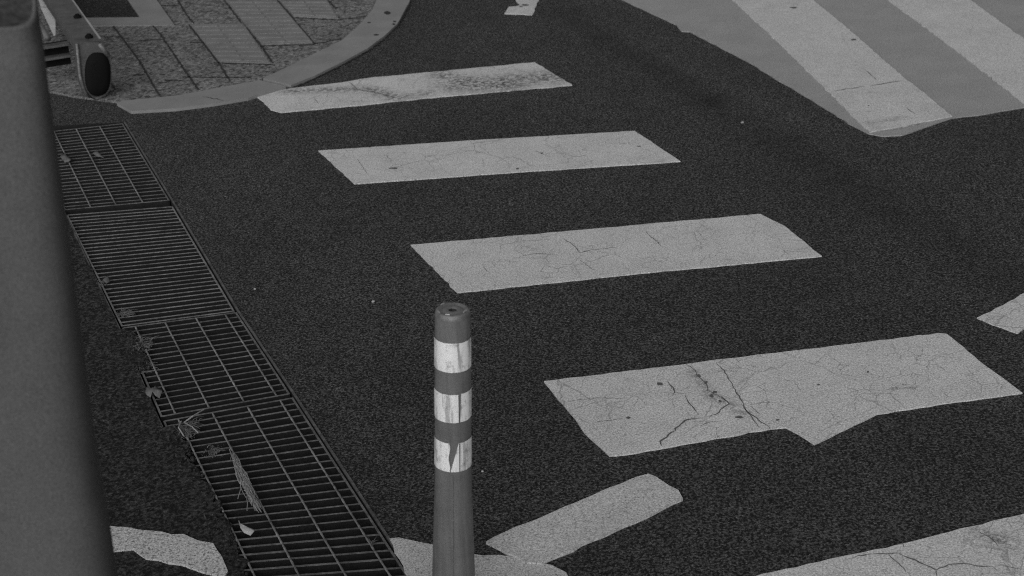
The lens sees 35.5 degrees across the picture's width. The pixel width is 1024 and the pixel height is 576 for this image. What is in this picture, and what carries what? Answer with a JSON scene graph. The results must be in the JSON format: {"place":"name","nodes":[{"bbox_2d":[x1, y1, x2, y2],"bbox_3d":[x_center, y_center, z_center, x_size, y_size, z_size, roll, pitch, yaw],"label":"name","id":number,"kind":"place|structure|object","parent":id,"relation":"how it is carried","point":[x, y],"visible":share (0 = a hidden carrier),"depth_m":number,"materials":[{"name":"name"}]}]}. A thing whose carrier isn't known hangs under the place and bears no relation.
{"place":"outdoors","nodes":[
{"label":"outdoors","id":0,"kind":"place"},
{"bbox_2d":[66,217,228,575],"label":"verge","id":1,"kind":"structure","parent":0,"point":[146,485],"depth_m":4.71,"materials":[{"name":"black asphalt"}]},
{"bbox_2d":[114,328,150,372],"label":"loose soil","id":2,"kind":"structure","parent":1,"relation":"on","point":[138,358],"depth_m":5.30,"materials":[{"name":"black soil"}]},
{"bbox_2d":[117,334,156,353],"bbox_3d":[-1.250,0.191,5.329,0.133,0.017,0.151,-4,25,0],"label":"weed tuft","id":3,"kind":"object","parent":2,"relation":"on","point":[148,346],"visible":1,"depth_m":5.33,"materials":[{"name":"plant"}]},
{"bbox_2d":[110,526,227,575],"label":"road marking","id":4,"kind":"object","parent":1,"relation":"on","point":[191,553],"visible":0.71,"depth_m":4.21,"materials":[{"name":"paint"}]},
{"bbox_2d":[159,425,248,575],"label":"loose soil","id":5,"kind":"structure","parent":1,"relation":"on","point":[220,525],"depth_m":4.40,"materials":[{"name":"black soil"}]},
{"bbox_2d":[37,0,375,102],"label":"pavement","id":6,"kind":"structure","parent":0,"point":[177,58],"depth_m":8.42,"materials":[{"name":"grey stone"}]},
{"bbox_2d":[39,0,111,99],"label":"kick scooter","id":7,"kind":"object","parent":6,"relation":"on","point":[93,65],"visible":0.88,"depth_m":7.84,"materials":[{"name":"metal"}]},
{"bbox_2d":[74,0,173,26],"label":"access cover","id":8,"kind":"object","parent":6,"relation":"on","point":[98,13],"visible":0.86,"depth_m":9.23,"materials":[{"name":"metal"}]},
{"bbox_2d":[190,0,337,62],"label":"tactile paving","id":9,"kind":"structure","parent":6,"relation":"on","point":[267,22],"depth_m":8.78,"materials":[{"name":"grey tile"}]},
{"bbox_2d":[50,0,1023,575],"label":"road","id":10,"kind":"structure","parent":0,"point":[918,232],"depth_m":5.61,"materials":[{"name":"black asphalt"}]},
{"bbox_2d":[0,0,116,575],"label":"grey post","id":11,"kind":"object","parent":10,"relation":"on","point":[54,518],"visible":1,"depth_m":2.35,"materials":[{"name":"metal"}]},
{"bbox_2d":[54,122,402,575],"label":"drain trench","id":12,"kind":"object","parent":10,"relation":"in","point":[62,127],"visible":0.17,"depth_m":5.50,"materials":[{"name":"metal"}]},
{"bbox_2d":[55,123,169,214],"bbox_3d":[-1.813,-0.525,6.976,0.412,0.036,1.183,-13,27,-19],"label":"drain grate","id":13,"kind":"object","parent":12,"relation":"in","point":[120,175],"visible":0.86,"depth_m":6.88,"materials":[{"name":"metal"}]},
{"bbox_2d":[60,152,70,162],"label":"dead leaf","id":14,"kind":"object","parent":13,"relation":"on","point":[64,157],"visible":1,"depth_m":7.03,"materials":[{"name":"grey plant"}]},
{"bbox_2d":[93,150,103,157],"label":"dead leaf","id":15,"kind":"object","parent":13,"relation":"on","point":[96,153],"visible":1,"depth_m":7.05,"materials":[{"name":"plant"}]},
{"bbox_2d":[67,206,234,328],"bbox_3d":[-1.367,-0.096,6.012,0.404,0.032,1.237,-13,27,-20],"label":"drain grate","id":16,"kind":"object","parent":12,"relation":"in","point":[151,263],"visible":0.98,"depth_m":5.96,"materials":[{"name":"metal"}]},
{"bbox_2d":[103,275,109,283],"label":"dead leaf","id":17,"kind":"object","parent":16,"relation":"on","point":[106,279],"visible":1,"depth_m":5.82,"materials":[{"name":"plant"}]},
{"bbox_2d":[111,307,136,317],"bbox_3d":[-1.342,0.088,5.566,0.082,0.014,0.107,1,25,9],"label":"weed tuft","id":18,"kind":"object","parent":16,"relation":"on","point":[128,312],"visible":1,"depth_m":5.56,"materials":[{"name":"plant"}]},
{"bbox_2d":[122,312,289,424],"bbox_3d":[-1.010,0.244,5.225,0.395,0.036,0.737,-13,27,-19],"label":"drain grate","id":19,"kind":"object","parent":12,"relation":"in","point":[213,363],"visible":1,"depth_m":5.18,"materials":[{"name":"metal"}]},
{"bbox_2d":[138,361,158,373],"bbox_3d":[-1.190,0.257,5.187,0.090,0.010,0.090,-14,27,-21],"label":"weed tuft","id":20,"kind":"object","parent":19,"relation":"on","point":[147,367],"visible":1,"depth_m":5.18,"materials":[{"name":"plant"}]},
{"bbox_2d":[145,386,161,397],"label":"dead leaf","id":21,"kind":"object","parent":19,"relation":"on","point":[156,391],"visible":1,"depth_m":5.00,"materials":[{"name":"plant"}]},
{"bbox_2d":[66,121,393,547],"bbox_3d":[-1.160,0.101,5.573,0.447,0.051,4.745,-13,27,-19],"label":"gutter rail","id":22,"kind":"object","parent":12,"relation":"on","point":[302,406],"visible":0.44,"depth_m":5.28,"materials":[{"name":"grey metal"}]},
{"bbox_2d":[163,397,406,575],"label":"drain grate","id":23,"kind":"object","parent":12,"relation":"in","point":[277,448],"visible":0.98,"depth_m":4.45,"materials":[{"name":"metal"}]},
{"bbox_2d":[171,417,205,438],"bbox_3d":[-0.965,0.424,4.790,0.117,0.019,0.131,-14,27,-21],"label":"weed tuft","id":24,"kind":"object","parent":23,"relation":"on","point":[188,429],"visible":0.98,"depth_m":4.80,"materials":[{"name":"grey plant"}]},
{"bbox_2d":[178,409,203,436],"bbox_3d":[-0.965,0.402,4.803,0.071,0.024,0.145,-4,25,0],"label":"straw clump","id":25,"kind":"object","parent":23,"relation":"on","point":[188,424],"visible":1,"depth_m":4.80,"materials":[{"name":"plant"}]},
{"bbox_2d":[201,445,224,458],"bbox_3d":[-0.872,0.477,4.675,0.074,0.010,0.079,-4,25,0],"label":"weed tuft","id":26,"kind":"object","parent":23,"relation":"on","point":[214,451],"visible":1,"depth_m":4.68,"materials":[{"name":"grey plant"}]},
{"bbox_2d":[229,449,261,512],"bbox_3d":[-0.767,0.538,4.503,0.053,0.020,0.374,-12,26,-18],"label":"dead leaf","id":27,"kind":"object","parent":23,"relation":"on","point":[241,473],"visible":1,"depth_m":4.47,"materials":[{"name":"grey plant"}]},
{"bbox_2d":[238,520,253,535],"bbox_3d":[-0.717,0.640,4.281,0.028,0.013,0.086,-22,31,-34],"label":"dead leaf","id":28,"kind":"object","parent":23,"relation":"on","point":[247,530],"visible":1,"depth_m":4.26,"materials":[{"name":"grey plant"}]},
{"bbox_2d":[117,0,410,113],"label":"kerb","id":29,"kind":"structure","parent":10,"relation":"on","point":[380,22],"depth_m":8.00,"materials":[{"name":"concrete"}]},
{"bbox_2d":[257,62,571,112],"bbox_3d":[-0.498,-0.968,7.715,1.529,0.006,0.424,-6,25,-6],"label":"crosswalk stripe","id":30,"kind":"object","parent":10,"relation":"on","point":[447,83],"visible":1,"depth_m":7.70,"materials":[{"name":"paint"}]},
{"bbox_2d":[432,302,474,575],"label":"delineator post","id":31,"kind":"object","parent":10,"relation":"on","point":[453,542],"visible":1,"depth_m":3.64,"materials":[{"name":"plastic"}]},
{"bbox_2d":[389,537,567,575],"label":"road marking","id":32,"kind":"object","parent":10,"relation":"on","point":[415,558],"visible":0.79,"depth_m":4.08,"materials":[{"name":"paint"}]},
{"bbox_2d":[318,131,680,184],"bbox_3d":[-0.074,-0.556,6.778,1.531,0.006,0.441,-4,25,0],"label":"crosswalk stripe","id":33,"kind":"object","parent":10,"relation":"on","point":[394,163],"visible":1,"depth_m":6.77,"materials":[{"name":"paint"}]},
{"bbox_2d":[504,0,538,14],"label":"road marking","id":34,"kind":"object","parent":10,"relation":"on","point":[526,7],"visible":1,"depth_m":8.89,"materials":[{"name":"paint"}]},
{"bbox_2d":[486,474,682,563],"bbox_3d":[0.203,0.614,4.232,0.545,0.009,0.179,-18,29,-29],"label":"road marking","id":35,"kind":"object","parent":10,"relation":"on","point":[566,530],"visible":1,"depth_m":4.22,"materials":[{"name":"paint"}]},
{"bbox_2d":[411,214,821,292],"bbox_3d":[0.361,-0.134,5.816,1.441,0.006,0.458,-5,25,-4],"label":"crosswalk stripe","id":36,"kind":"object","parent":10,"relation":"on","point":[477,265],"visible":1,"depth_m":5.80,"materials":[{"name":"paint"}]},
{"bbox_2d":[544,333,1021,456],"bbox_3d":[0.812,0.326,4.773,1.358,0.006,0.564,-7,25,-7],"label":"crosswalk stripe","id":37,"kind":"object","parent":10,"relation":"on","point":[814,396],"visible":1,"depth_m":4.80,"materials":[{"name":"paint"}]},
{"bbox_2d":[623,0,1023,136],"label":"traffic island","id":38,"kind":"structure","parent":10,"relation":"on","point":[946,77],"depth_m":7.90,"materials":[{"name":"grey paint"}]},
{"bbox_2d":[732,0,951,132],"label":"island stripe","id":39,"kind":"object","parent":38,"relation":"on","point":[868,88],"visible":1,"depth_m":7.62,"materials":[{"name":"paint"}]},
{"bbox_2d":[888,0,1023,103],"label":"island stripe","id":40,"kind":"object","parent":38,"relation":"on","point":[981,39],"visible":1,"depth_m":7.94,"materials":[{"name":"paint"}]},
{"bbox_2d":[757,514,1023,575],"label":"crosswalk stripe","id":41,"kind":"object","parent":10,"relation":"on","point":[994,548],"visible":1,"depth_m":4.00,"materials":[{"name":"paint"}]},
{"bbox_2d":[977,293,1023,333],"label":"road marking","id":42,"kind":"object","parent":10,"relation":"on","point":[1008,316],"visible":1,"depth_m":5.17,"materials":[{"name":"paint"}]}
]}

